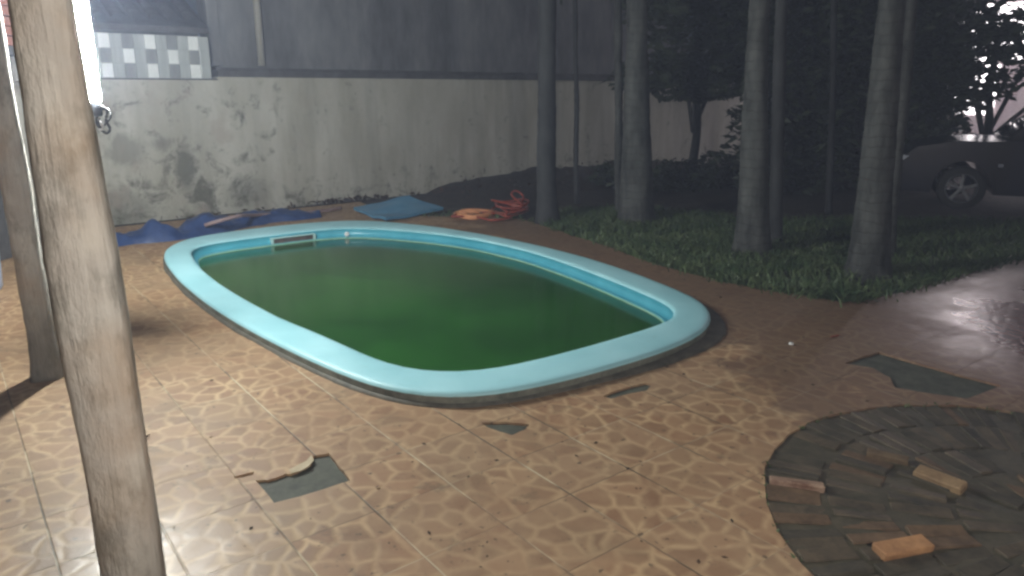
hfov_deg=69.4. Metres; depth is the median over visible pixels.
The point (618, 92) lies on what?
palm tree
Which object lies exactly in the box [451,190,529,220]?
garden hose
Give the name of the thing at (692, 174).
bush
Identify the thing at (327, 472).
cement bed
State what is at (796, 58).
bush
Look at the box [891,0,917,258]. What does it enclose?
palm tree
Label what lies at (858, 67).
bush
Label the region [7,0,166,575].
wooden post
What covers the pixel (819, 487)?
brick
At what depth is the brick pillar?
7.14 m
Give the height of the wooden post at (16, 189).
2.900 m
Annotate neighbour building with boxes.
[196,0,686,74]
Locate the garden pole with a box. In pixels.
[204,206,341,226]
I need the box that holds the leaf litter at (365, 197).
[161,161,602,218]
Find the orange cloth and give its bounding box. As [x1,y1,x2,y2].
[453,208,494,219]
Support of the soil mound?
on the ground at (913, 203)
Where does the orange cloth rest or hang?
on the tiled floor
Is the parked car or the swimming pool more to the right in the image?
the parked car
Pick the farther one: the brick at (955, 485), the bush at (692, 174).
the bush at (692, 174)
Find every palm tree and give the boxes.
[534,0,560,227]
[560,0,579,203]
[610,0,622,209]
[616,0,655,227]
[731,0,772,258]
[769,0,787,245]
[824,0,837,214]
[841,0,906,286]
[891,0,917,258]
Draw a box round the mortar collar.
[163,259,725,407]
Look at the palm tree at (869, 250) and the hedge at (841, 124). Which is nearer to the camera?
the palm tree at (869, 250)
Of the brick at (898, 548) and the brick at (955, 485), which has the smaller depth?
the brick at (898, 548)
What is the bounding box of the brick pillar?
[0,0,13,260]
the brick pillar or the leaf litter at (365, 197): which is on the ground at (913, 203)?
the leaf litter at (365, 197)
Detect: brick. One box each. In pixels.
[769,476,824,492]
[866,448,908,465]
[872,534,934,560]
[913,464,967,494]
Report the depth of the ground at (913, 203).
11.02 m
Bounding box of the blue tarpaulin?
[116,208,321,246]
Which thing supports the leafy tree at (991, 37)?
on the ground at (913, 203)
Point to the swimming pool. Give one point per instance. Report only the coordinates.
(421, 313)
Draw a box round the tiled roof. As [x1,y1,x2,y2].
[87,0,208,36]
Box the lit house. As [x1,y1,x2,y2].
[922,0,1023,134]
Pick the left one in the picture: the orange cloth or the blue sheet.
the blue sheet
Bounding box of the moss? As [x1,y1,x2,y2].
[759,402,1011,566]
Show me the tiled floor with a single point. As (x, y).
(552, 492)
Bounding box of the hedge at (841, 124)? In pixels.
[768,0,1007,176]
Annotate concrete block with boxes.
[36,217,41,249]
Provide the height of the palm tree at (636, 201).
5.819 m
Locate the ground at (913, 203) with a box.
[9,111,1023,293]
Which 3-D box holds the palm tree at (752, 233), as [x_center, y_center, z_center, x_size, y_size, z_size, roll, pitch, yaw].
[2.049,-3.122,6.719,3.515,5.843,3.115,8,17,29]
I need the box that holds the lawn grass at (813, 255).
[392,200,1023,307]
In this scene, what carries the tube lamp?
hanging from the roof beam
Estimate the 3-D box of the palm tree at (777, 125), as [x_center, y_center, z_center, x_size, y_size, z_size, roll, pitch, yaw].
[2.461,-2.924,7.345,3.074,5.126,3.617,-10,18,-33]
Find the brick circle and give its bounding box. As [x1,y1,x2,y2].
[765,405,1023,575]
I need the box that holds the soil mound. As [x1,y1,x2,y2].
[428,160,730,203]
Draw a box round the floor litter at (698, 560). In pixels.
[173,237,867,566]
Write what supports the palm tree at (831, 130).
on the ground at (913, 203)
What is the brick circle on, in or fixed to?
in the tiled floor
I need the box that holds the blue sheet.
[354,196,442,220]
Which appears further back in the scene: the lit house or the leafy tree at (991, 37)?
the lit house
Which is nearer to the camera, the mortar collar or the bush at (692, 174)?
the mortar collar
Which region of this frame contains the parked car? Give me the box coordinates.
[900,115,1023,209]
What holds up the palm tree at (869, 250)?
on the ground at (913, 203)
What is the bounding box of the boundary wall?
[5,32,784,233]
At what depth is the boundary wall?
10.65 m
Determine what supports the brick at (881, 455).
on the brick circle
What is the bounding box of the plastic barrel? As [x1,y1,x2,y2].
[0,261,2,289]
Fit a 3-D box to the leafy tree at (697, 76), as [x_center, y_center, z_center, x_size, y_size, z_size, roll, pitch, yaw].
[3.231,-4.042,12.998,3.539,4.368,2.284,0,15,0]
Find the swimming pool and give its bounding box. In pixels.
[164,221,710,403]
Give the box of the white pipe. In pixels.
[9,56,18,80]
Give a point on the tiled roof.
(169, 17)
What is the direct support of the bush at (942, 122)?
on the ground at (913, 203)
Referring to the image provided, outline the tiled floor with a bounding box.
[0,202,1023,575]
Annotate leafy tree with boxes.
[599,0,791,159]
[914,0,1023,184]
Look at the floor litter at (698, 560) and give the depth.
3.29 m
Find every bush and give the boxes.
[585,150,739,192]
[718,0,877,195]
[788,0,942,191]
[848,0,973,178]
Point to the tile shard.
(307, 463)
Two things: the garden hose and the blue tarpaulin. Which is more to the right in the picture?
the garden hose
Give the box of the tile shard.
[289,455,313,473]
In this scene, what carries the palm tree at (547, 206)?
on the ground at (913, 203)
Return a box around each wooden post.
[0,6,63,382]
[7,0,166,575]
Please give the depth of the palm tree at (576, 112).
10.61 m
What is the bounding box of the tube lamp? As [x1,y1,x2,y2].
[74,0,111,133]
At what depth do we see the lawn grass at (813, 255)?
7.57 m
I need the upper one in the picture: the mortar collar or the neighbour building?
the neighbour building
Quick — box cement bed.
[241,354,995,502]

